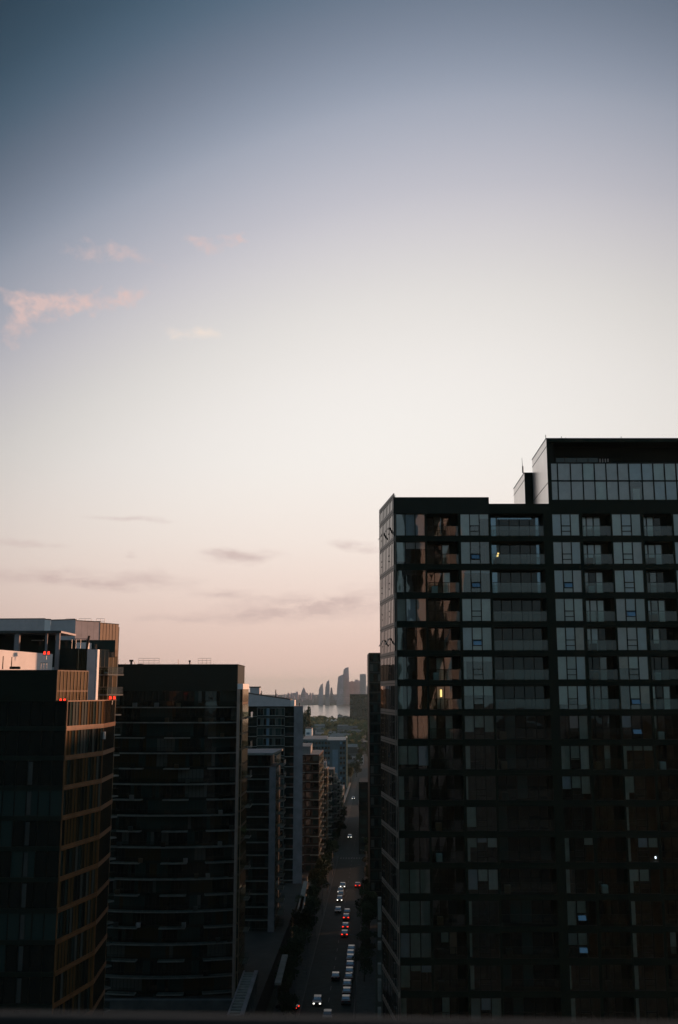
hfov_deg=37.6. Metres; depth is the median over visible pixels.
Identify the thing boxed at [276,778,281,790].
side window
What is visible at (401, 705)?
window
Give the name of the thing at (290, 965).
street tree
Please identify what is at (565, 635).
window
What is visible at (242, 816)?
corner window
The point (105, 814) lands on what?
side window
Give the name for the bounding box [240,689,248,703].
corner window
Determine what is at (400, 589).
window
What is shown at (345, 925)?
car
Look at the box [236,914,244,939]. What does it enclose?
corner window
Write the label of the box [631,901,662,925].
window
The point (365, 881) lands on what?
street tree
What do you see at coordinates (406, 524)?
window
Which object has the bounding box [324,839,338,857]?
street tree
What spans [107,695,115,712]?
corner window
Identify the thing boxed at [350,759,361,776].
street tree
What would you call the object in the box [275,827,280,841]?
side window
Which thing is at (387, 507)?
flank window
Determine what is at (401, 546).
window
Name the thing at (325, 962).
road
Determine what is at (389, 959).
flank window
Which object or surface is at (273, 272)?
sky
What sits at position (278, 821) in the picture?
side window
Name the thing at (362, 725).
lakeside wood
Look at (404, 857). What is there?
window
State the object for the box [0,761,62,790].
front window
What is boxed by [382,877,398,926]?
flank window
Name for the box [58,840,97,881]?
side window
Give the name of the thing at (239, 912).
corner window
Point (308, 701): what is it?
hills
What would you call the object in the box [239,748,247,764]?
corner window
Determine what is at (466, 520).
window
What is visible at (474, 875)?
window
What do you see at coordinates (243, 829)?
corner window
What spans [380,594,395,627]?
flank window
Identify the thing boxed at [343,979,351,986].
car
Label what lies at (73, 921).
side window
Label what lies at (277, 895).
side window
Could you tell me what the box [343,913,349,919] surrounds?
car
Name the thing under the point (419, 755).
window
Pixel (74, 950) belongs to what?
side window
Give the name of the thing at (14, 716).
front window
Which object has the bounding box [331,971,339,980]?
car
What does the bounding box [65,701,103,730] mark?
side window
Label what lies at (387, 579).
flank window
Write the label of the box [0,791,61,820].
front window
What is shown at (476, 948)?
window
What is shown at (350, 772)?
street tree
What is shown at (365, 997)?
pavement
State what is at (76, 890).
side window
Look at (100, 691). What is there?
corner window
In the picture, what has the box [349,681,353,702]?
skyscraper
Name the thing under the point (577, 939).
window
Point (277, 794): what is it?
side window
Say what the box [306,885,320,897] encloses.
street tree
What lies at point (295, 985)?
street lamp
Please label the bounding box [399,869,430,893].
window
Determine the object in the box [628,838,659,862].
window
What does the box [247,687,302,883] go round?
balcony tower
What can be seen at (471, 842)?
window
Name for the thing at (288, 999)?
street tree
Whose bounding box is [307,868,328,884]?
street tree
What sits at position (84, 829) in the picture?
side window
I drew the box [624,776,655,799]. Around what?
window
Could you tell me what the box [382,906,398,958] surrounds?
flank window
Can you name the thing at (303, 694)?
skyscraper
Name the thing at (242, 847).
corner window
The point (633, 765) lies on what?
window
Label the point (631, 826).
window
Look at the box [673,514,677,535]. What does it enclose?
window
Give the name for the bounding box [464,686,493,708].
window
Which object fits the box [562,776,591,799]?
window
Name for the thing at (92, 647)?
penthouse tower
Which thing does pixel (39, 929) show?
front window
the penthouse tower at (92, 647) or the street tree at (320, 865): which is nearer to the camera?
the penthouse tower at (92, 647)
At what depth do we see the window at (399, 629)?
104.60 m
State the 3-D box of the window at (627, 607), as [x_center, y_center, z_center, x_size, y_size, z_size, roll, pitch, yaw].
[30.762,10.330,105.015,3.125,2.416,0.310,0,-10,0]
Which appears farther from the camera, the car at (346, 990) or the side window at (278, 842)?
the side window at (278, 842)
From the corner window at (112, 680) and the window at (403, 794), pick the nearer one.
the window at (403, 794)
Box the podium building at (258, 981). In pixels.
[104,873,308,1014]
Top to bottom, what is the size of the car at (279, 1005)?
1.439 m
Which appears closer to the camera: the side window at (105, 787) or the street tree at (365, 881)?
the side window at (105, 787)
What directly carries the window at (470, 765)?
in the apartment tower at (528, 645)
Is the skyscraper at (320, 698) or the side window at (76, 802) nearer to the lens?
the side window at (76, 802)
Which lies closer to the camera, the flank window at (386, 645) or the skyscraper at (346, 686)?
the flank window at (386, 645)
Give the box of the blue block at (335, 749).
[303,736,347,787]
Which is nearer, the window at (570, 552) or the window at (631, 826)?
the window at (631, 826)
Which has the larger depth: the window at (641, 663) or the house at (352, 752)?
the house at (352, 752)
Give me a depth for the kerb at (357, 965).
223.07 m
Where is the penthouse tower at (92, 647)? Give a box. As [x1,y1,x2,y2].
[0,618,123,1011]
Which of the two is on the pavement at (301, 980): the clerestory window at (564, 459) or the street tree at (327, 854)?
the street tree at (327, 854)
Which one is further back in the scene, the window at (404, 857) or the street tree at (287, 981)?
the street tree at (287, 981)
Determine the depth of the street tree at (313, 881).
295.65 m
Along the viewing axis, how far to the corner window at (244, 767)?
197.18 m
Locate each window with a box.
[0,702,65,730]
[0,731,64,760]
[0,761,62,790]
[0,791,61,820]
[0,821,60,850]
[0,851,58,881]
[0,882,57,913]
[0,914,55,944]
[0,945,54,976]
[0,977,52,1008]
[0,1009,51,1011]
[52,956,93,1008]
[52,986,91,1011]
[54,926,94,976]
[55,897,95,944]
[56,670,88,700]
[57,868,96,912]
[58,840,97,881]
[60,811,98,850]
[61,783,100,820]
[62,756,101,789]
[64,728,102,759]
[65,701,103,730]
[76,649,86,669]
[91,968,104,1011]
[93,940,105,983]
[94,912,106,953]
[94,996,103,1011]
[95,885,107,924]
[96,858,108,895]
[97,831,110,866]
[98,669,107,686]
[98,689,107,699]
[98,804,111,838]
[99,650,108,666]
[100,778,112,810]
[101,752,113,782]
[102,726,114,754]
[103,700,115,727]
[107,676,116,693]
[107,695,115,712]
[108,656,117,673]
[235,932,244,955]
[235,944,244,972]
[235,964,243,988]
[236,869,245,890]
[236,882,245,906]
[236,901,244,923]
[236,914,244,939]
[237,822,246,842]
[237,839,245,858]
[237,853,245,874]
[238,763,246,779]
[238,778,246,795]
[238,792,246,811]
[238,808,246,826]
[239,704,247,718]
[239,718,247,733]
[239,733,247,748]
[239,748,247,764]
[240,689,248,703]
[274,877,280,893]
[274,890,280,906]
[274,903,280,919]
[275,790,281,804]
[275,802,281,816]
[275,815,281,829]
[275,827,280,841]
[275,839,280,854]
[275,852,280,867]
[275,865,280,879]
[275,916,278,928]
[276,753,281,766]
[276,765,281,778]
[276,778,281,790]
[378,509,394,549]
[378,622,395,653]
[379,493,394,522]
[379,538,394,574]
[379,565,395,600]
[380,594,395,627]
[380,651,395,680]
[380,680,396,709]
[380,708,396,739]
[381,736,396,769]
[381,763,397,800]
[381,791,397,831]
[381,819,397,862]
[381,848,398,894]
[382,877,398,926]
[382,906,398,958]
[382,935,399,991]
[382,964,399,1016]
[383,995,394,1016]
[395,514,424,535]
[396,570,425,592]
[396,598,426,620]
[397,542,425,563]
[397,627,426,649]
[397,656,426,679]
[397,686,427,708]
[397,715,427,738]
[398,746,428,769]
[398,807,429,830]
[399,776,428,799]
[399,838,429,862]
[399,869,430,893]
[399,901,430,925]
[400,933,431,958]
[400,965,431,990]
[400,998,432,1017]
[460,514,488,535]
[461,542,489,563]
[461,570,490,592]
[462,598,490,620]
[462,627,491,649]
[463,656,492,679]
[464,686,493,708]
[464,715,494,738]
[465,746,495,769]
[466,776,495,799]
[466,807,496,830]
[467,838,497,862]
[468,869,498,893]
[468,901,499,925]
[469,933,500,958]
[470,965,500,990]
[471,998,501,1018]
[550,463,677,499]
[552,514,579,535]
[553,542,580,563]
[554,570,582,592]
[555,457,598,461]
[555,598,583,620]
[556,627,584,649]
[557,656,586,679]
[558,686,587,708]
[560,715,588,738]
[561,746,589,769]
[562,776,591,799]
[563,807,592,830]
[564,838,593,862]
[566,869,595,893]
[567,901,596,925]
[568,933,598,958]
[569,965,599,990]
[570,998,600,1019]
[612,514,641,535]
[613,542,642,563]
[614,570,644,592]
[616,598,645,620]
[617,627,647,649]
[619,656,649,679]
[620,686,650,708]
[621,715,652,738]
[623,746,654,769]
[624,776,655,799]
[626,807,657,830]
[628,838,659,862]
[629,869,660,893]
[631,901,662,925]
[632,933,664,958]
[634,965,666,990]
[635,998,667,1020]
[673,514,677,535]
[675,542,677,563]
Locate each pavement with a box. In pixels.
[272,856,337,1014]
[337,765,360,844]
[354,862,376,1016]
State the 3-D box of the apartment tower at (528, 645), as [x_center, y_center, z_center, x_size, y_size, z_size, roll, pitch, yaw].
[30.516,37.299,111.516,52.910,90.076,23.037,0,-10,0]
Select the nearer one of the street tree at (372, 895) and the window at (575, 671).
the window at (575, 671)
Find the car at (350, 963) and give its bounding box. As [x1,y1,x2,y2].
[346,960,353,966]
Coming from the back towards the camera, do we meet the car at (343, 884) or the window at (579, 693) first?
the car at (343, 884)
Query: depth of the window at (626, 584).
105.65 m
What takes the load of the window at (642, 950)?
in the apartment tower at (528, 645)
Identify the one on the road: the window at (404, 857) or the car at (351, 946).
the car at (351, 946)
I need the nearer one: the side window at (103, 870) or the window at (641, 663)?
the window at (641, 663)
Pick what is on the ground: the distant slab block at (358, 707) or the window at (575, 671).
the distant slab block at (358, 707)
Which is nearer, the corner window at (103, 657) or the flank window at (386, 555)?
the flank window at (386, 555)
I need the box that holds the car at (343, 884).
[340,882,345,887]
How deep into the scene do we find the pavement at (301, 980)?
237.56 m
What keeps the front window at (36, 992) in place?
in the office block at (56, 767)
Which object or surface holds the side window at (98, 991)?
in the office block at (56, 767)
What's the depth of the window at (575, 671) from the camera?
104.04 m
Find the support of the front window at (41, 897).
in the office block at (56, 767)
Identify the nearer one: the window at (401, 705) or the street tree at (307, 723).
the window at (401, 705)
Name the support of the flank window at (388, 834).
in the apartment tower at (528, 645)
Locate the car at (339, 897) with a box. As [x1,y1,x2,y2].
[337,895,342,901]
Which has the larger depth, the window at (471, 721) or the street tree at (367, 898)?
the street tree at (367, 898)
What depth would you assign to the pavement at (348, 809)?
547.02 m
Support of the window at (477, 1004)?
in the apartment tower at (528, 645)
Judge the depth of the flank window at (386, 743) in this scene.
107.10 m
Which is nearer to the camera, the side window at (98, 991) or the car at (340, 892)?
the side window at (98, 991)
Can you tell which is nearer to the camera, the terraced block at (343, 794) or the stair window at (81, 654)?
the stair window at (81, 654)
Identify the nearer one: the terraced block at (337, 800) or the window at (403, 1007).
the window at (403, 1007)
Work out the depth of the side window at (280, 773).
250.25 m
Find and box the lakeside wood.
[310,715,367,747]
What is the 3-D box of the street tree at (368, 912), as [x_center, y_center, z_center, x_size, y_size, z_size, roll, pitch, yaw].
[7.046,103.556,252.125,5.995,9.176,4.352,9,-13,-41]
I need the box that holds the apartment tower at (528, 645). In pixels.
[378,435,677,1020]
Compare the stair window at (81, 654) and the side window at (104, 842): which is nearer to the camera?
the side window at (104, 842)
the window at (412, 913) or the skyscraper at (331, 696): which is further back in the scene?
the skyscraper at (331, 696)
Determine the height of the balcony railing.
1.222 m
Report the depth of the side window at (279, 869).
243.82 m
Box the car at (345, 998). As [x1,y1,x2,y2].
[341,994,350,1004]
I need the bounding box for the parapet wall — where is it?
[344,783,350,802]
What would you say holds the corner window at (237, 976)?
in the curved apartment block at (177, 886)
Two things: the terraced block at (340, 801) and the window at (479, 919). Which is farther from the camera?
the terraced block at (340, 801)
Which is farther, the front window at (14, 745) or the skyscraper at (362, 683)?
the skyscraper at (362, 683)
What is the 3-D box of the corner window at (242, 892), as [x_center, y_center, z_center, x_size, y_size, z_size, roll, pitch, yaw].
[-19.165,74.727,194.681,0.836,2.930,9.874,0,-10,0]
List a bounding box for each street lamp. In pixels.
[295,971,306,1014]
[345,971,355,1015]
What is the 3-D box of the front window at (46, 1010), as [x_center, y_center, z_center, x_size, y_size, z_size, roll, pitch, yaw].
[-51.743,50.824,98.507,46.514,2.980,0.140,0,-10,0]
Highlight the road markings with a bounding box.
[328,826,361,1001]
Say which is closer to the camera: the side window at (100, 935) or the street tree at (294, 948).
the side window at (100, 935)
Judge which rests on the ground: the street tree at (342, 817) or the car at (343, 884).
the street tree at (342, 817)
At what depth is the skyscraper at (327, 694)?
4544.29 m
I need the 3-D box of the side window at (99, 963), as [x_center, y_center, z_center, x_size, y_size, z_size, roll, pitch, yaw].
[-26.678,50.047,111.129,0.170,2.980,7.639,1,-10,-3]
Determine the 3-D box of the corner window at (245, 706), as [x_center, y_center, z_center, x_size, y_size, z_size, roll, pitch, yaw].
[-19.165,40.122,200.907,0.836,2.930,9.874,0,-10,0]
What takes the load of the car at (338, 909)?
on the road
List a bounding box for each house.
[331,733,347,736]
[337,727,349,732]
[348,744,357,749]
[348,750,357,757]
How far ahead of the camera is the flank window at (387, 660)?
108.52 m
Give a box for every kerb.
[298,856,338,1015]
[353,857,366,1015]
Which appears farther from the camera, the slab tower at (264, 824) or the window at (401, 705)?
the slab tower at (264, 824)
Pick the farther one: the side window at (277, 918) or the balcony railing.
the side window at (277, 918)
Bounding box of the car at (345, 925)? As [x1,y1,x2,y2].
[342,922,348,928]
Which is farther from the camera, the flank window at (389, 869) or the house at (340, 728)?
the house at (340, 728)
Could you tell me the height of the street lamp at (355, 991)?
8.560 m
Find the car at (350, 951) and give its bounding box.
[347,949,354,953]
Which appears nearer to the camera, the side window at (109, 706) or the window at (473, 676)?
the window at (473, 676)
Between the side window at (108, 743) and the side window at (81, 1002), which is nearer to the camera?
the side window at (81, 1002)
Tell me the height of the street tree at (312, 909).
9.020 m
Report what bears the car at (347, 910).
on the road
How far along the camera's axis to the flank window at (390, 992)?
102.82 m
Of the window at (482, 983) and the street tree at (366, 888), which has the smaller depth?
the window at (482, 983)
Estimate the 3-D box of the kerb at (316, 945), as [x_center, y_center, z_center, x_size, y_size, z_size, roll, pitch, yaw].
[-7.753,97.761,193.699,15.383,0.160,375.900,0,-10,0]
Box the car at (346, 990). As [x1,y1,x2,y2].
[342,987,351,994]
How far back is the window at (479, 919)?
99.95 m
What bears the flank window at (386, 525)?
in the apartment tower at (528, 645)
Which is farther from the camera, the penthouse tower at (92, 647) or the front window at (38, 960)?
the penthouse tower at (92, 647)
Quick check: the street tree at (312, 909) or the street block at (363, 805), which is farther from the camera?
the street block at (363, 805)
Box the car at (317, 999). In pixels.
[312,994,322,1005]
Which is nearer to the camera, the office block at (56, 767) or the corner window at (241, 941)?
the office block at (56, 767)
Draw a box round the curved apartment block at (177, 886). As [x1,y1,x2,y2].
[105,658,252,997]
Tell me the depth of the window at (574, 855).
101.01 m
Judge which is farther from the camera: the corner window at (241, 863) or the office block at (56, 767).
the corner window at (241, 863)
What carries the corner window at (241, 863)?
in the curved apartment block at (177, 886)
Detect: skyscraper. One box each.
[301,687,305,700]
[318,683,322,704]
[325,680,329,704]
[330,687,332,702]
[337,675,342,704]
[343,667,348,703]
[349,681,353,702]
[354,680,359,693]
[360,674,365,693]
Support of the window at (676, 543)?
in the apartment tower at (528, 645)
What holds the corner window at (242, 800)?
in the curved apartment block at (177, 886)
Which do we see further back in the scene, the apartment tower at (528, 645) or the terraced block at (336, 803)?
the terraced block at (336, 803)
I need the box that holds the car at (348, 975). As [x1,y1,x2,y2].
[345,972,352,980]
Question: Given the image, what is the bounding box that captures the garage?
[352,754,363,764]
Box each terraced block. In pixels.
[302,743,325,874]
[323,766,331,859]
[324,761,336,840]
[335,773,339,830]
[337,777,340,833]
[338,779,342,829]
[341,785,343,805]
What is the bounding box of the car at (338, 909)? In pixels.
[335,906,341,912]
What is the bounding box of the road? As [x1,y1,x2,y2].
[300,751,367,1015]
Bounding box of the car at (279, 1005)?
[275,1002,298,1011]
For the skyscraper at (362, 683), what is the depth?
4532.95 m
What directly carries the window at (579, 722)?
in the apartment tower at (528, 645)
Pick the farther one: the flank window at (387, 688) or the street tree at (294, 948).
the street tree at (294, 948)
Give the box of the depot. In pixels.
[360,740,367,747]
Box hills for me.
[271,694,349,704]
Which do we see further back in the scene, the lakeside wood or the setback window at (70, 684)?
the lakeside wood
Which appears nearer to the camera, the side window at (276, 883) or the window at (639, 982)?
the window at (639, 982)
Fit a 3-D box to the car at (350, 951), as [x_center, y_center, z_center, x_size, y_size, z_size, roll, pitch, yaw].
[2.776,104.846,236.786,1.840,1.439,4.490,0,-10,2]
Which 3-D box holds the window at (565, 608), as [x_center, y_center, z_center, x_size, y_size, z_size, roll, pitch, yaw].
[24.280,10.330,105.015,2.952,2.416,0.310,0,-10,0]
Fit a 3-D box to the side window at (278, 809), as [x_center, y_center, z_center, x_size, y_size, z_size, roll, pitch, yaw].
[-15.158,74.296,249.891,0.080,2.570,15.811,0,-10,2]
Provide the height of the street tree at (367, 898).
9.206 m
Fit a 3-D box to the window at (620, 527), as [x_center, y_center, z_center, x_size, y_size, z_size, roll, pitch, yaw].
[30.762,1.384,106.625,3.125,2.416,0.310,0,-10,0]
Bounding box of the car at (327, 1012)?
[323,1009,332,1015]
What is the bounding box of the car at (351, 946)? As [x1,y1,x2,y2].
[347,945,354,949]
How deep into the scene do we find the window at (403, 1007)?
98.28 m
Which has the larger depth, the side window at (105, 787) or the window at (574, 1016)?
the side window at (105, 787)
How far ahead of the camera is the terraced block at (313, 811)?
340.28 m
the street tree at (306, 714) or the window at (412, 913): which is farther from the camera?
the street tree at (306, 714)
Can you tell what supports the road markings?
on the road
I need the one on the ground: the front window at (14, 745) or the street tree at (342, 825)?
the street tree at (342, 825)
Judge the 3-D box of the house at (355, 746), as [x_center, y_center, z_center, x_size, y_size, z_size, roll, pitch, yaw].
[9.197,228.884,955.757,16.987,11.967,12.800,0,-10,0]
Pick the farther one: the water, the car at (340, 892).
the water
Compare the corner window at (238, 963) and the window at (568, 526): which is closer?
the window at (568, 526)
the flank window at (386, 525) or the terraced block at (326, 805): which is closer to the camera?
the flank window at (386, 525)
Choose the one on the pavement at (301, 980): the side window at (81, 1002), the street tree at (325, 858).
the street tree at (325, 858)
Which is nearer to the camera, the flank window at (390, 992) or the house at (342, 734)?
the flank window at (390, 992)
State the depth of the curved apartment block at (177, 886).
192.86 m
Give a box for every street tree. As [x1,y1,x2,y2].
[274,969,292,995]
[276,991,299,1014]
[277,954,298,991]
[279,941,304,965]
[287,925,311,959]
[289,907,312,931]
[295,895,319,914]
[302,902,317,931]
[303,706,311,732]
[303,709,310,737]
[306,875,329,893]
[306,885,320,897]
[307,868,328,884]
[314,858,332,888]
[316,856,329,875]
[321,852,331,858]
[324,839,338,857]
[335,820,346,834]
[340,811,344,828]
[348,767,353,782]
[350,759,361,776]
[351,946,373,981]
[355,754,362,762]
[355,893,377,928]
[355,925,377,943]
[356,902,377,928]
[358,883,369,893]
[359,889,377,906]
[359,941,376,957]
[361,878,368,887]
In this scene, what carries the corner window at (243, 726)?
in the curved apartment block at (177, 886)
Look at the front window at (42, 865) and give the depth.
101.20 m
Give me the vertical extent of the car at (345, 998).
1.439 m
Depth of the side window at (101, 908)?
111.89 m
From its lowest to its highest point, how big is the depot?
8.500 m
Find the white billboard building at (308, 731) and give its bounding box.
[305,727,312,735]
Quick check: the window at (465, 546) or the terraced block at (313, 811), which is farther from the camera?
the terraced block at (313, 811)
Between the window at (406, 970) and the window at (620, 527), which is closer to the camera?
the window at (406, 970)
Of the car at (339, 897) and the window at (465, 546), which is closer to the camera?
the window at (465, 546)
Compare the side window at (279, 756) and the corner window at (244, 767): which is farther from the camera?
the side window at (279, 756)
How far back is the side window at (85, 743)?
107.13 m
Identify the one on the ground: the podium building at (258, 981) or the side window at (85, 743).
the podium building at (258, 981)
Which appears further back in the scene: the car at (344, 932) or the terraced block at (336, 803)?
the terraced block at (336, 803)
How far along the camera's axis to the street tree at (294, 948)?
217.44 m
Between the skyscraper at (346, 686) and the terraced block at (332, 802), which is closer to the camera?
the terraced block at (332, 802)
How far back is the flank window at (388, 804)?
105.80 m
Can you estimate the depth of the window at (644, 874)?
100.37 m
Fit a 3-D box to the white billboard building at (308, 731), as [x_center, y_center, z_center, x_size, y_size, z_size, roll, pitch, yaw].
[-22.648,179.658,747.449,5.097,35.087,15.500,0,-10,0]
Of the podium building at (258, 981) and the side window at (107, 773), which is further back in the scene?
the podium building at (258, 981)
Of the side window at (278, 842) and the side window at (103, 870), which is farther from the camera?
the side window at (278, 842)
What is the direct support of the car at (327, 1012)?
on the road
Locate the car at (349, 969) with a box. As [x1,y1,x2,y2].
[345,966,353,975]
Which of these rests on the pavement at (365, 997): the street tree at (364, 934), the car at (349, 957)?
the street tree at (364, 934)
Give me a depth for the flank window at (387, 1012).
105.10 m
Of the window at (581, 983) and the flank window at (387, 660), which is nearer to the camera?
the window at (581, 983)
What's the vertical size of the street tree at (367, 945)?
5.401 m
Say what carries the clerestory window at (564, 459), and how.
in the apartment tower at (528, 645)
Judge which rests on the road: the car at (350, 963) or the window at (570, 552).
the car at (350, 963)
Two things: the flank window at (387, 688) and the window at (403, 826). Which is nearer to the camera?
the window at (403, 826)
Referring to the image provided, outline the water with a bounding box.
[303,705,349,718]
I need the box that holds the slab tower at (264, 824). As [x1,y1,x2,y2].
[245,749,285,931]
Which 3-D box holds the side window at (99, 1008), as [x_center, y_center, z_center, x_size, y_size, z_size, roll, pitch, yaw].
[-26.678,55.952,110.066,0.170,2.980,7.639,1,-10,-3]
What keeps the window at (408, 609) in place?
in the apartment tower at (528, 645)
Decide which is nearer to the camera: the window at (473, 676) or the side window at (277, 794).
the window at (473, 676)
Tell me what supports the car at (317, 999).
on the road
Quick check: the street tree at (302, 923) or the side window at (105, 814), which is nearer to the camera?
the side window at (105, 814)
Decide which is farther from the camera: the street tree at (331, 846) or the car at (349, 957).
the street tree at (331, 846)
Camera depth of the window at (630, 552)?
106.22 m
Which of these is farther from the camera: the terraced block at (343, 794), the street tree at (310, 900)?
the terraced block at (343, 794)
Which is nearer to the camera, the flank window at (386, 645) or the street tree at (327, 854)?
the flank window at (386, 645)
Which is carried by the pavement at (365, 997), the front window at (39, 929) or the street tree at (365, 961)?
the street tree at (365, 961)
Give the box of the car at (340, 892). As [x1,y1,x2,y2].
[338,890,343,896]
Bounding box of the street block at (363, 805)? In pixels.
[359,761,367,853]
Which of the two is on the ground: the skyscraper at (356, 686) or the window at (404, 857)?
the skyscraper at (356, 686)
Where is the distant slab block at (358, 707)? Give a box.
[350,694,367,719]
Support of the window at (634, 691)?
in the apartment tower at (528, 645)
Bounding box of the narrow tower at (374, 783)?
[367,653,381,911]
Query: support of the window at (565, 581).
in the apartment tower at (528, 645)
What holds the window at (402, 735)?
in the apartment tower at (528, 645)
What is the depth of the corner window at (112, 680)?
155.34 m
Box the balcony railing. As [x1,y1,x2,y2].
[0,1011,677,1023]
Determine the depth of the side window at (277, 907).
243.13 m
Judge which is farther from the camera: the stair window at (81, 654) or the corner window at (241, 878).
the corner window at (241, 878)
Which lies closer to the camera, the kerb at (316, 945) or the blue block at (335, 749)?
the kerb at (316, 945)
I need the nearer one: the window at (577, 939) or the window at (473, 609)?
the window at (577, 939)
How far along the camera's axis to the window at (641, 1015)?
98.26 m
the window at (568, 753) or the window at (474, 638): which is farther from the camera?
the window at (474, 638)
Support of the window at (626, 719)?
in the apartment tower at (528, 645)
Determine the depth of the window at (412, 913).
99.76 m
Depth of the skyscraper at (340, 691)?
4527.79 m
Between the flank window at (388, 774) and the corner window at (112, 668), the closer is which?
the flank window at (388, 774)
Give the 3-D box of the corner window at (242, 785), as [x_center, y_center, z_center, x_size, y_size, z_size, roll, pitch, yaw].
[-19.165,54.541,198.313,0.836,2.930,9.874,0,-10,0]
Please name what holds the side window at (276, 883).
in the slab tower at (264, 824)
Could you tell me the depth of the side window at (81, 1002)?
104.14 m
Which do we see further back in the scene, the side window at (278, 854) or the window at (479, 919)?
the side window at (278, 854)
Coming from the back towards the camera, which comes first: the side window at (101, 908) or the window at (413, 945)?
the side window at (101, 908)
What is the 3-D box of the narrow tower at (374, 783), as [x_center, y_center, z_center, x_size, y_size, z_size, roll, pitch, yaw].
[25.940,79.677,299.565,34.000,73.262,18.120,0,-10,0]
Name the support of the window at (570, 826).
in the apartment tower at (528, 645)
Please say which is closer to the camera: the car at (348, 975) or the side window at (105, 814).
the side window at (105, 814)
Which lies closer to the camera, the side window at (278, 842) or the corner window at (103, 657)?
the corner window at (103, 657)
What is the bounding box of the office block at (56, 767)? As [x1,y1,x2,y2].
[0,670,115,1011]
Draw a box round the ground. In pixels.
[265,730,382,1016]
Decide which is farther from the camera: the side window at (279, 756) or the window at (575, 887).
the side window at (279, 756)
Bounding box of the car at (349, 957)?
[346,954,354,960]
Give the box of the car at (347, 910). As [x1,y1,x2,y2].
[344,908,350,913]
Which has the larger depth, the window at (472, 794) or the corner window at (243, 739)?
the corner window at (243, 739)
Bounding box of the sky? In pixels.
[0,0,677,694]
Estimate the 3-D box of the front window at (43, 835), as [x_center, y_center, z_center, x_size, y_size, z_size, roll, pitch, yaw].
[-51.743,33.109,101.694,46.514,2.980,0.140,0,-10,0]
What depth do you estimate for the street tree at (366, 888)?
287.06 m
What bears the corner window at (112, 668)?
in the penthouse tower at (92, 647)
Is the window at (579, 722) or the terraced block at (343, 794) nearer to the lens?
the window at (579, 722)
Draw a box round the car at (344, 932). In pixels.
[341,930,347,936]
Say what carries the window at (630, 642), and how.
in the apartment tower at (528, 645)
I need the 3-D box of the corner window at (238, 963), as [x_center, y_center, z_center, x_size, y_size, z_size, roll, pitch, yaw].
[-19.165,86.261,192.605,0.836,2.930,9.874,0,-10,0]
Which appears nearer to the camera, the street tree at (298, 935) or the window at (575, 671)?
the window at (575, 671)
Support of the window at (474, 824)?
in the apartment tower at (528, 645)
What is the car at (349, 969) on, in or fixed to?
on the road
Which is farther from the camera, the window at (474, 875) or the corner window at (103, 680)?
the corner window at (103, 680)
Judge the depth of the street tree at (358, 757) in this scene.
800.55 m
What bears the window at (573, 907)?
in the apartment tower at (528, 645)
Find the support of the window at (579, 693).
in the apartment tower at (528, 645)
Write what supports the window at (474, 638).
in the apartment tower at (528, 645)

